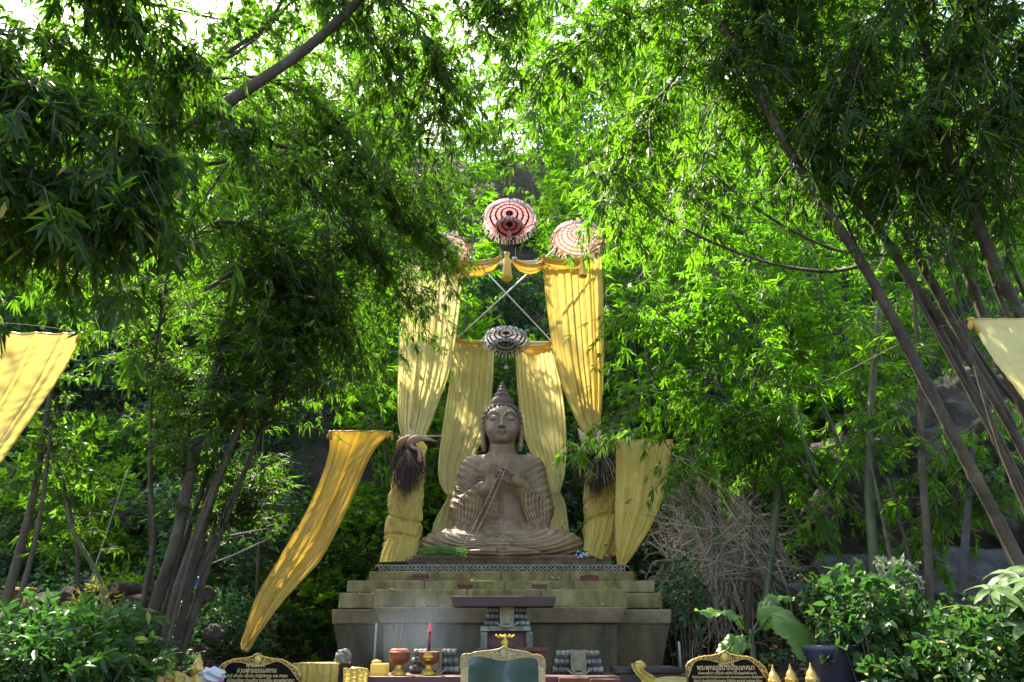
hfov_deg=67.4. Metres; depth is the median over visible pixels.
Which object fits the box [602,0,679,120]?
bamboo clump
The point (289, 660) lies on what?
bush
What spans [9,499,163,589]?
bush
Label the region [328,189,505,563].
bamboo clump
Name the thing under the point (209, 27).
bamboo bough
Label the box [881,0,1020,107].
bamboo clump
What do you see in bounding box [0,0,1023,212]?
sky
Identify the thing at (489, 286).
bush
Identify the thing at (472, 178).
bamboo clump
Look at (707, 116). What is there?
bamboo clump
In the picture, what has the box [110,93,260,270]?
bamboo clump
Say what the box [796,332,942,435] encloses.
bush
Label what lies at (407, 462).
root ornament
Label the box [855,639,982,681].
shrub
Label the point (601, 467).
root ornament
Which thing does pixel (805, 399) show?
bush
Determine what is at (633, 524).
gold drape
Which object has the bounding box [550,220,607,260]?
tiered parasol
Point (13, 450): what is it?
bush
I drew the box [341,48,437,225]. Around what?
bamboo clump
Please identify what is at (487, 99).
bamboo clump
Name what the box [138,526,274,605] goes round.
bush
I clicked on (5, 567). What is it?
bush
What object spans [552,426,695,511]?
bamboo bough
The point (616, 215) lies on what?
support line
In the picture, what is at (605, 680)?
brick slab
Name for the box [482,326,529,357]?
tiered parasol
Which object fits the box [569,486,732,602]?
bush
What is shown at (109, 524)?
dead cane
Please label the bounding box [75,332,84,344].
cloth knot
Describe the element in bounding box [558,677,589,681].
brick slab
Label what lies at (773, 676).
gilded figure
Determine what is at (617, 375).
bamboo clump
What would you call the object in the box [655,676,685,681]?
cream cloth
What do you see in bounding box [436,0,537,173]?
bamboo clump
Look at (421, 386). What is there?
gold curtain
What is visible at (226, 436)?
bush
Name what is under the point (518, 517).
buddha statue
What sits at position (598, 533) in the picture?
wrapped post
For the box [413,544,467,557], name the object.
fern bundle
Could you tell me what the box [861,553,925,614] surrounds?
shrub
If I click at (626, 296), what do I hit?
bush
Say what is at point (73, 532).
slim tree
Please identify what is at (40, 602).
field stone
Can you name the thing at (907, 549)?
slim tree
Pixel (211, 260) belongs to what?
bush
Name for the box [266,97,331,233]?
bamboo clump
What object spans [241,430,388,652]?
gold drape
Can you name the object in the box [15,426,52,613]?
slim tree
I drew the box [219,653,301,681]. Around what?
inscribed plaque
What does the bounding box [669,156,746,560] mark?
slim tree
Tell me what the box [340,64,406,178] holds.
bamboo clump
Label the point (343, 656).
dark stone
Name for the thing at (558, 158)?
bamboo clump
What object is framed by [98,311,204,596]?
slim tree
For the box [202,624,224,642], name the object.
boulder
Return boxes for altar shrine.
[451,596,555,651]
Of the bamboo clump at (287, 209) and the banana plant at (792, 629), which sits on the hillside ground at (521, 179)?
the bamboo clump at (287, 209)
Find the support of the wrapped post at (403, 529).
on the patterned band
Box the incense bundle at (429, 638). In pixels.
[427,622,431,651]
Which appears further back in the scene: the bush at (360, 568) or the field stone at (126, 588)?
the bush at (360, 568)
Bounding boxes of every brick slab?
[515,647,548,651]
[529,652,545,657]
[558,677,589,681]
[590,679,620,681]
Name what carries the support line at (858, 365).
attached to the bamboo grove at (968, 350)
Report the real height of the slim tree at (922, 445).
3.617 m
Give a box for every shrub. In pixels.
[0,587,181,681]
[0,595,95,645]
[20,592,180,681]
[62,575,122,609]
[652,547,715,672]
[796,557,882,678]
[802,563,959,681]
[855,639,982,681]
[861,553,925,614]
[897,597,1001,679]
[911,583,1023,681]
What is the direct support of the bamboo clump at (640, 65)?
on the hillside ground at (521, 179)
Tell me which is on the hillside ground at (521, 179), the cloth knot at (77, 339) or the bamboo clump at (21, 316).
the bamboo clump at (21, 316)
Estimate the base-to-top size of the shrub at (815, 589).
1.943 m
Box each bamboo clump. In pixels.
[0,110,111,326]
[0,160,175,350]
[22,25,200,169]
[76,40,200,240]
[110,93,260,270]
[138,46,268,313]
[157,36,285,214]
[188,34,306,216]
[215,0,357,210]
[240,177,327,256]
[262,57,325,187]
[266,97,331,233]
[283,4,381,208]
[301,205,445,370]
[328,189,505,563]
[330,0,448,187]
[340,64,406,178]
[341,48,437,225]
[368,2,443,125]
[419,42,513,164]
[425,74,516,207]
[432,153,525,293]
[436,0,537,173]
[499,0,645,222]
[500,54,640,279]
[515,0,605,143]
[515,0,605,145]
[533,128,661,391]
[548,111,754,457]
[550,0,714,196]
[576,0,675,128]
[583,20,701,273]
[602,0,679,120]
[606,169,715,345]
[639,150,803,468]
[641,1,771,153]
[653,63,818,270]
[657,0,811,189]
[682,144,845,356]
[733,156,926,445]
[742,3,871,230]
[769,13,967,321]
[836,179,1023,389]
[845,0,986,183]
[854,0,918,112]
[860,0,968,110]
[868,40,1023,317]
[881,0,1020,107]
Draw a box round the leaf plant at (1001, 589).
[940,566,1023,681]
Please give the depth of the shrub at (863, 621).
5.73 m
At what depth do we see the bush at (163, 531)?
10.71 m
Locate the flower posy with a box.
[574,545,588,557]
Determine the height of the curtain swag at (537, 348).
0.254 m
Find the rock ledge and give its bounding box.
[788,546,1019,640]
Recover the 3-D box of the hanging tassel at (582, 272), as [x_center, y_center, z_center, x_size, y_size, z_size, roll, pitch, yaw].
[1.045,-1.076,11.387,0.130,0.311,0.131,0,-21,0]
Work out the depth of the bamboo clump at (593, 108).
23.27 m
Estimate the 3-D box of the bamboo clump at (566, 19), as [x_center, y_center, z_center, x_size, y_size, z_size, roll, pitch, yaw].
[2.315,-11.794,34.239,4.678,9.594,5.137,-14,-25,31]
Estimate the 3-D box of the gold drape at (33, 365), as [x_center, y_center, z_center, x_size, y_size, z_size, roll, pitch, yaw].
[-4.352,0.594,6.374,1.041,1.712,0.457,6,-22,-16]
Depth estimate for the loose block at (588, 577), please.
8.97 m
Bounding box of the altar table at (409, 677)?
[368,673,620,681]
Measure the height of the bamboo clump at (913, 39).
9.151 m
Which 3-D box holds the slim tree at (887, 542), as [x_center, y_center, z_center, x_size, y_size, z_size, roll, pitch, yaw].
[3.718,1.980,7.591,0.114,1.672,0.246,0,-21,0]
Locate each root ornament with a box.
[387,430,446,498]
[572,428,615,501]
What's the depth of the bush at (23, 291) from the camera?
17.73 m
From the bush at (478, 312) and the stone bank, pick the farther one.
the bush at (478, 312)
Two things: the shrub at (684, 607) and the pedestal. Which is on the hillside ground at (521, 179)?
the shrub at (684, 607)
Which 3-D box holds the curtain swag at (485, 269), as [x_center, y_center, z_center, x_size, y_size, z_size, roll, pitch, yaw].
[-0.581,-1.141,11.756,0.888,0.414,0.109,0,-21,0]
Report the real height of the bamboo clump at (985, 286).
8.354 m
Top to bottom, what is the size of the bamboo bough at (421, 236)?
4.757 m
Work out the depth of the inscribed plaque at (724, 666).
5.79 m
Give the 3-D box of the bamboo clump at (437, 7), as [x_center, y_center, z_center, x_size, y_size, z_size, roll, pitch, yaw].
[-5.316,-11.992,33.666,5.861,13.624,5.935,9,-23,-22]
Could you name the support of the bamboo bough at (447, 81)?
attached to the tree at (292, 59)
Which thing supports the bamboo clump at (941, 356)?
on the hillside ground at (521, 179)
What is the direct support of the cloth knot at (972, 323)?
attached to the gold drape at (1002, 339)
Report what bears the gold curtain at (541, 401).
hanging from the curtain scaffold
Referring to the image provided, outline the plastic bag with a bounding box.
[198,666,225,681]
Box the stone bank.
[35,592,172,643]
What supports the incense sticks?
in the incense bowl at (398, 658)
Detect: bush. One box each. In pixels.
[0,269,178,400]
[0,289,89,405]
[0,401,76,467]
[0,413,172,577]
[0,460,65,563]
[0,506,64,588]
[2,270,99,332]
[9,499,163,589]
[27,274,219,412]
[48,391,190,490]
[80,234,212,297]
[84,557,182,604]
[106,443,306,576]
[122,358,310,477]
[131,249,249,371]
[135,204,315,310]
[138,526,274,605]
[175,575,284,659]
[180,270,398,397]
[190,220,235,295]
[234,185,297,230]
[240,555,346,660]
[253,455,442,592]
[265,201,403,304]
[266,641,322,663]
[322,354,446,446]
[336,272,394,314]
[362,392,488,481]
[373,280,498,364]
[382,440,480,538]
[442,316,580,428]
[462,251,547,335]
[489,196,547,247]
[492,357,647,461]
[514,417,605,532]
[515,297,669,387]
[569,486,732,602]
[603,279,661,344]
[638,352,737,438]
[665,434,814,548]
[715,258,793,319]
[724,146,794,199]
[738,345,846,422]
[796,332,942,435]
[839,245,934,286]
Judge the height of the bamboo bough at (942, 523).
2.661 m
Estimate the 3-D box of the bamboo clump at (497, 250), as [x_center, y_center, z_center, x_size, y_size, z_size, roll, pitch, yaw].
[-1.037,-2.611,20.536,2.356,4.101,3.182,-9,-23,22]
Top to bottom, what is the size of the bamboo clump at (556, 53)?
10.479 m
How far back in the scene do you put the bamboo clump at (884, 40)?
23.73 m
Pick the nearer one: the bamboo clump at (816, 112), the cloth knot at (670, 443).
the cloth knot at (670, 443)
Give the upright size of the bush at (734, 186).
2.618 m
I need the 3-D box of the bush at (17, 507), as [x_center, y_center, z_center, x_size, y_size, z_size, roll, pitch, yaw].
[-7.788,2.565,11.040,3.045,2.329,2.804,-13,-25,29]
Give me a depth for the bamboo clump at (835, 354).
13.27 m
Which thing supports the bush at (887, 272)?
on the hillside ground at (521, 179)
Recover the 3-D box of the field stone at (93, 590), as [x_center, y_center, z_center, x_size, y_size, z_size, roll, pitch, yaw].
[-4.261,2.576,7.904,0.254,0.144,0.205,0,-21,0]
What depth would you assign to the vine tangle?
9.50 m
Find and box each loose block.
[412,574,427,580]
[457,584,472,589]
[532,584,547,589]
[580,575,598,580]
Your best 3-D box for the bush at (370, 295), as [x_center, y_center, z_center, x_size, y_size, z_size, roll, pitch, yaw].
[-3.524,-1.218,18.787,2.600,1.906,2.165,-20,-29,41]
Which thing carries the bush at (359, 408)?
on the hillside ground at (521, 179)
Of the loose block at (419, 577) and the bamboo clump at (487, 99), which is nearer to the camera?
the loose block at (419, 577)
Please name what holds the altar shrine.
on the paved court
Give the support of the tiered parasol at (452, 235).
hanging from the curtain scaffold
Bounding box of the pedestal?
[332,571,685,681]
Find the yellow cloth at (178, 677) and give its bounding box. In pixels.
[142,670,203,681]
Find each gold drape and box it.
[0,332,78,462]
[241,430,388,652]
[615,439,671,565]
[975,318,1023,398]
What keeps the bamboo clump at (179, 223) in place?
on the hillside ground at (521, 179)
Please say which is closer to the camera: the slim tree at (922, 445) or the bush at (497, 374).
the slim tree at (922, 445)
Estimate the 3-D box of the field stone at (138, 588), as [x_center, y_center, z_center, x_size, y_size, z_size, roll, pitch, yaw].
[-4.048,2.664,8.152,0.384,0.204,0.303,0,-21,0]
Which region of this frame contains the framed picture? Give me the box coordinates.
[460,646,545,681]
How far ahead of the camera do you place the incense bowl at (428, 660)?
6.50 m
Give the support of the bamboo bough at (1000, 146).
attached to the bamboo grove at (968, 350)
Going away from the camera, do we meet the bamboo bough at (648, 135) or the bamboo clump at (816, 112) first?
the bamboo bough at (648, 135)
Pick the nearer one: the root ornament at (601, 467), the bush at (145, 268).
the root ornament at (601, 467)
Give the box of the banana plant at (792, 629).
[694,594,815,662]
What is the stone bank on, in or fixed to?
on the hillside ground at (521, 179)
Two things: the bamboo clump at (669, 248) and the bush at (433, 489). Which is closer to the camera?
the bush at (433, 489)
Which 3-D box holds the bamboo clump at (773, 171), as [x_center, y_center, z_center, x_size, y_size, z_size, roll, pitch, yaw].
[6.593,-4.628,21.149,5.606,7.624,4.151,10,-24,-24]
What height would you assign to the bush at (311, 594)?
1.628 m
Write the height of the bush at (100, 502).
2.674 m
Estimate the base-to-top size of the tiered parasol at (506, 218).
0.566 m
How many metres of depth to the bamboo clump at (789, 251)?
16.73 m
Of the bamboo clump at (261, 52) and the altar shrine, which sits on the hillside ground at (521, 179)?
the bamboo clump at (261, 52)
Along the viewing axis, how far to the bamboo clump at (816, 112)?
23.05 m
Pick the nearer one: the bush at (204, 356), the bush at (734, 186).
the bush at (204, 356)
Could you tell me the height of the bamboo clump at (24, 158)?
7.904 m
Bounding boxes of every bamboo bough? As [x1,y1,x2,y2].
[0,0,322,399]
[0,0,457,375]
[138,43,492,441]
[221,0,561,222]
[440,0,888,301]
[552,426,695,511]
[563,120,926,563]
[664,0,1023,317]
[784,366,1023,595]
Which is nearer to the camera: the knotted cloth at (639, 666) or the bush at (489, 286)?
the knotted cloth at (639, 666)
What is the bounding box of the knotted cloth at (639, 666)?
[631,660,654,681]
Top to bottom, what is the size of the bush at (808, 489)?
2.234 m
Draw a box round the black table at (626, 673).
[609,666,683,681]
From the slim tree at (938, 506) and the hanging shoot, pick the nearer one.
the hanging shoot
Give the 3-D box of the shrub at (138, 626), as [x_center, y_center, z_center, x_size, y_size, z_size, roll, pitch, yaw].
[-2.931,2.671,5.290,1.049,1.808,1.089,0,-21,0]
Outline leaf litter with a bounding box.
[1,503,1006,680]
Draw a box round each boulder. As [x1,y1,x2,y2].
[110,506,147,535]
[193,585,216,604]
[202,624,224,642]
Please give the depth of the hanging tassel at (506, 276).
11.45 m
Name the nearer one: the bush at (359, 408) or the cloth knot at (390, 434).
the cloth knot at (390, 434)
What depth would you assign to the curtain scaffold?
12.49 m
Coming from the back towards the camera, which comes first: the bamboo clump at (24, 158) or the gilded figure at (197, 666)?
the bamboo clump at (24, 158)
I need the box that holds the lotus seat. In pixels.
[405,555,597,564]
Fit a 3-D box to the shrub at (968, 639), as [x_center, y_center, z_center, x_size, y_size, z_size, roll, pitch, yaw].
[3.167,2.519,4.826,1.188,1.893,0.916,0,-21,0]
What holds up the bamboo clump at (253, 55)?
on the hillside ground at (521, 179)
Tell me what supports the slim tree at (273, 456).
on the hillside ground at (521, 179)
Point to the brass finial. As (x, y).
(505, 642)
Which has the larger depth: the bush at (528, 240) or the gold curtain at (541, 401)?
the bush at (528, 240)
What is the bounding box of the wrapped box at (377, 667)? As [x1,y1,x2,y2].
[370,659,388,674]
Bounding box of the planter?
[801,645,861,681]
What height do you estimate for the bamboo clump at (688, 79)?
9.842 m
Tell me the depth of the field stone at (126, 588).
7.78 m
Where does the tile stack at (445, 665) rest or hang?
on the altar table at (409, 677)
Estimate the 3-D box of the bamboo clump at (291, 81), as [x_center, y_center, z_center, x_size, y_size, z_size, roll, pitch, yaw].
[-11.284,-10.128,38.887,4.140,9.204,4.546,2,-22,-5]
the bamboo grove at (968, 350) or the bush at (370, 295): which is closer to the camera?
the bamboo grove at (968, 350)
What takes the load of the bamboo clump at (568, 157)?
on the hillside ground at (521, 179)
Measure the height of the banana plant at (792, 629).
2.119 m
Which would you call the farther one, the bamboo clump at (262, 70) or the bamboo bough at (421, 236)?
the bamboo clump at (262, 70)
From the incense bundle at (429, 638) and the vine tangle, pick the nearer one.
the incense bundle at (429, 638)
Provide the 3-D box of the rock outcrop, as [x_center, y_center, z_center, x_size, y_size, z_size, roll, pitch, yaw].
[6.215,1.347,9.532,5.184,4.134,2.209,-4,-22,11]
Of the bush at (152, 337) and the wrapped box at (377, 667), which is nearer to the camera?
the wrapped box at (377, 667)
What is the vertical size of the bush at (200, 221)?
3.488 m
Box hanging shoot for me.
[78,143,117,341]
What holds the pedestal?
on the paved court
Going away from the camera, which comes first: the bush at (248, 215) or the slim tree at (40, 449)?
the slim tree at (40, 449)
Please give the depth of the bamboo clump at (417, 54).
40.76 m
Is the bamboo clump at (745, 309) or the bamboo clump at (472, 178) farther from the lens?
the bamboo clump at (472, 178)
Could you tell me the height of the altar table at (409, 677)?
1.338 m
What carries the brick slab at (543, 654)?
on the brick pier
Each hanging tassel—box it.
[501,251,512,281]
[578,258,586,278]
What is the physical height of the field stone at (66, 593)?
0.295 m
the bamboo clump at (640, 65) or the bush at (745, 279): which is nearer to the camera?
the bush at (745, 279)
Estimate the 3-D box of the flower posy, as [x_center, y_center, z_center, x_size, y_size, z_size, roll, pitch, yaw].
[0.843,2.556,9.358,0.173,0.184,0.134,6,-22,-15]
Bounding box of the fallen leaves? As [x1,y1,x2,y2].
[348,569,664,615]
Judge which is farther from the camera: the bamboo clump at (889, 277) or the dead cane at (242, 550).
the bamboo clump at (889, 277)
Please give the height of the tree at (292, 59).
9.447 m
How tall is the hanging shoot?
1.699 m
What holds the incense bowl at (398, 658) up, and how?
on the altar table at (409, 677)
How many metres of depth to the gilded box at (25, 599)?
7.54 m
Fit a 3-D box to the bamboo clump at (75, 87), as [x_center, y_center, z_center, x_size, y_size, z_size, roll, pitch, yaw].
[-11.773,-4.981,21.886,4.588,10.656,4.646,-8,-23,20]
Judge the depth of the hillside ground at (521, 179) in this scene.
14.38 m
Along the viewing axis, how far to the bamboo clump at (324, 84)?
33.47 m
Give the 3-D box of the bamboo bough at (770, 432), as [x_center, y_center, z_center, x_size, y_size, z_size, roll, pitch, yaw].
[2.966,-0.332,10.476,4.318,6.881,3.097,-16,-26,35]
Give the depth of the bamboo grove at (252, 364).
7.67 m
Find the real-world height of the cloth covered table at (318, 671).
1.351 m
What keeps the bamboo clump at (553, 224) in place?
on the hillside ground at (521, 179)
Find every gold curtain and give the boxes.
[397,265,462,436]
[431,343,493,532]
[515,345,568,531]
[543,257,603,437]
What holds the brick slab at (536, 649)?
on the brick slab at (543, 654)
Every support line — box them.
[4,323,328,430]
[512,214,766,234]
[613,310,1023,439]
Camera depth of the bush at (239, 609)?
8.79 m
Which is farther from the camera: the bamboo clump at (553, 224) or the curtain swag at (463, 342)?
the bamboo clump at (553, 224)
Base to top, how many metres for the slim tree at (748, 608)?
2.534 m
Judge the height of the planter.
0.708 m
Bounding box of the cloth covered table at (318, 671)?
[293,662,350,681]
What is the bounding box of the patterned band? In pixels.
[375,565,628,573]
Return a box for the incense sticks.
[396,617,403,648]
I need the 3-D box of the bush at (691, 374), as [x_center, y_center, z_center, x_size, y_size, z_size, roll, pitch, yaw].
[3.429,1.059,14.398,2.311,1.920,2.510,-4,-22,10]
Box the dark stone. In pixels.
[334,648,351,663]
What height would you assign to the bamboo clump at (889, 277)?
8.026 m
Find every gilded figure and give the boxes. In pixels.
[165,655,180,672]
[190,653,203,675]
[768,665,780,681]
[785,663,798,681]
[805,663,819,681]
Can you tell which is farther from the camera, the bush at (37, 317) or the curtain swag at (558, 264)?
the bush at (37, 317)
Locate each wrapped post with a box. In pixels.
[379,441,426,564]
[582,446,615,564]
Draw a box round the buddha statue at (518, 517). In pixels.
[420,380,582,555]
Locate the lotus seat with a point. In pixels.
(498, 560)
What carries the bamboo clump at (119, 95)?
on the hillside ground at (521, 179)
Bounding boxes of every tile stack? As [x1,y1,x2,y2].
[409,648,460,674]
[551,649,603,674]
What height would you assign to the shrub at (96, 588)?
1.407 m
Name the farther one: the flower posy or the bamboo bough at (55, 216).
the flower posy
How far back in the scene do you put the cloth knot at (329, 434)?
9.77 m
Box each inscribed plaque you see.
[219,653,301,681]
[685,650,768,681]
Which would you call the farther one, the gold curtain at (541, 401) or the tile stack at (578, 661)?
the gold curtain at (541, 401)
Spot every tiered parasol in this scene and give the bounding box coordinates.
[433,232,472,263]
[481,198,537,244]
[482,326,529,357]
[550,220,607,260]
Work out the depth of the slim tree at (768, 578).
9.78 m
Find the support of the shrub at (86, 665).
on the hillside ground at (521, 179)
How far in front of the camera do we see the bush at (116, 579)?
9.10 m
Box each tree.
[0,0,364,183]
[0,352,98,604]
[6,459,129,607]
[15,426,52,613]
[21,433,120,594]
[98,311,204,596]
[211,419,310,598]
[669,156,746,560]
[735,311,852,631]
[744,459,760,630]
[822,305,940,609]
[849,274,994,619]
[869,460,903,599]
[886,477,924,614]
[915,442,1019,597]
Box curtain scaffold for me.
[455,248,600,438]
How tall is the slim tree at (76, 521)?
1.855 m
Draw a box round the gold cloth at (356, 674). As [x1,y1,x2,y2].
[343,667,368,681]
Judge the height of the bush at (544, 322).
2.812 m
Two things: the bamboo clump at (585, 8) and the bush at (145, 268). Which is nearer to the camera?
the bush at (145, 268)
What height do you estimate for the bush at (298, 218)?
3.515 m
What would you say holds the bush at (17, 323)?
on the hillside ground at (521, 179)
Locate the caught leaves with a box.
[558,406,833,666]
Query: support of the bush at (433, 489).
on the hillside ground at (521, 179)
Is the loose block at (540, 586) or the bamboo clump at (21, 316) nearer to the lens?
the loose block at (540, 586)
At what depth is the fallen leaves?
8.65 m
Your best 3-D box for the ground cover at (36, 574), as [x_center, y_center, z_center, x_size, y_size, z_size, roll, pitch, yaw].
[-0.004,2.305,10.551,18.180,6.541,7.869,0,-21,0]
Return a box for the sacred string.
[462,473,503,546]
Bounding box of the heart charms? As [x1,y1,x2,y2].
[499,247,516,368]
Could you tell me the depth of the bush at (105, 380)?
15.07 m
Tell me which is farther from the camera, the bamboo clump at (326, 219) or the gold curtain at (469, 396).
the bamboo clump at (326, 219)
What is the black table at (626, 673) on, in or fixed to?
on the paved court
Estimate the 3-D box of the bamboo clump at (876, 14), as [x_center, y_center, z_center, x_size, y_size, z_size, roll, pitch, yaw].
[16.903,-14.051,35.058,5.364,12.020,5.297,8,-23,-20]
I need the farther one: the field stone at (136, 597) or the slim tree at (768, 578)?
the slim tree at (768, 578)
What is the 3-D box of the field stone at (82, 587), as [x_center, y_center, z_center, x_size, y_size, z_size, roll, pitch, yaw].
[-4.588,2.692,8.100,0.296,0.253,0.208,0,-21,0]
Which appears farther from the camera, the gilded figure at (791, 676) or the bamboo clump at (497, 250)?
the bamboo clump at (497, 250)
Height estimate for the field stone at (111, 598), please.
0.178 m
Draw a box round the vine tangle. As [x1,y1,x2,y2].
[642,451,816,665]
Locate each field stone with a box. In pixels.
[37,596,51,609]
[52,586,79,605]
[73,584,87,592]
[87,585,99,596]
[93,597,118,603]
[106,581,133,598]
[119,594,150,607]
[130,582,148,594]
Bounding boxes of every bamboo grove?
[74,93,441,670]
[580,0,1023,596]
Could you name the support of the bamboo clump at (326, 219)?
on the hillside ground at (521, 179)
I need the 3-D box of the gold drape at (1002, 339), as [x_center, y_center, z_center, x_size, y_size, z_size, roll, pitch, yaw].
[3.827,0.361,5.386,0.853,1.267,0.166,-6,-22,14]
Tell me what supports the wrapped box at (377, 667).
on the altar table at (409, 677)
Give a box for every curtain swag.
[447,254,502,277]
[455,338,486,346]
[512,257,544,274]
[521,340,551,354]
[541,254,582,269]
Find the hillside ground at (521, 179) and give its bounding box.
[1,89,1023,681]
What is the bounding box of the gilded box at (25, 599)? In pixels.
[13,587,36,606]
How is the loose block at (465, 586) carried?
on the pedestal
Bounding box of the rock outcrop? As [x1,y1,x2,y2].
[800,359,1023,555]
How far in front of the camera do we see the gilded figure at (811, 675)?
5.51 m
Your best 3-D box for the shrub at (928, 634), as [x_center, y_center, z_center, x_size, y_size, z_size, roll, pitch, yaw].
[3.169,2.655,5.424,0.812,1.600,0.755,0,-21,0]
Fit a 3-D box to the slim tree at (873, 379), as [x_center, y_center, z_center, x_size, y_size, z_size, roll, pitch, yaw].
[4.173,1.230,8.398,1.253,3.648,1.228,-16,-26,35]
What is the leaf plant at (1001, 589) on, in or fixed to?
on the hillside ground at (521, 179)
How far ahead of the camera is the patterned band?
9.25 m
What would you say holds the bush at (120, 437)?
on the hillside ground at (521, 179)
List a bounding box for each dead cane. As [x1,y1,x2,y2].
[88,469,128,585]
[205,528,265,541]
[212,537,271,563]
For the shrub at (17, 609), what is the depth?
6.11 m
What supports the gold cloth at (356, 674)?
on the altar table at (409, 677)
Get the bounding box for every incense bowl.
[389,649,409,674]
[419,651,439,674]
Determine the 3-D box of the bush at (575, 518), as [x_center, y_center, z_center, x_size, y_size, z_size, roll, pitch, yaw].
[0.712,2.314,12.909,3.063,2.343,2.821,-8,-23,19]
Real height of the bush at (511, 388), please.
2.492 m
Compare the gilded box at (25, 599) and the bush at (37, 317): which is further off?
the bush at (37, 317)
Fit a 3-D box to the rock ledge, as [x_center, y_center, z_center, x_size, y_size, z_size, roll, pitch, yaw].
[4.478,2.826,8.460,2.811,1.123,1.175,0,-21,0]
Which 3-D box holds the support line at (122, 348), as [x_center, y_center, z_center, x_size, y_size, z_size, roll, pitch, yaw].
[-3.480,0.485,8.159,0.889,0.265,6.228,-16,-27,35]
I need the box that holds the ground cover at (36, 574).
[0,384,1015,672]
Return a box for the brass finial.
[495,634,514,647]
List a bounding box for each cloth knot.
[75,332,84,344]
[326,431,332,440]
[387,431,392,440]
[668,439,673,448]
[967,317,979,332]

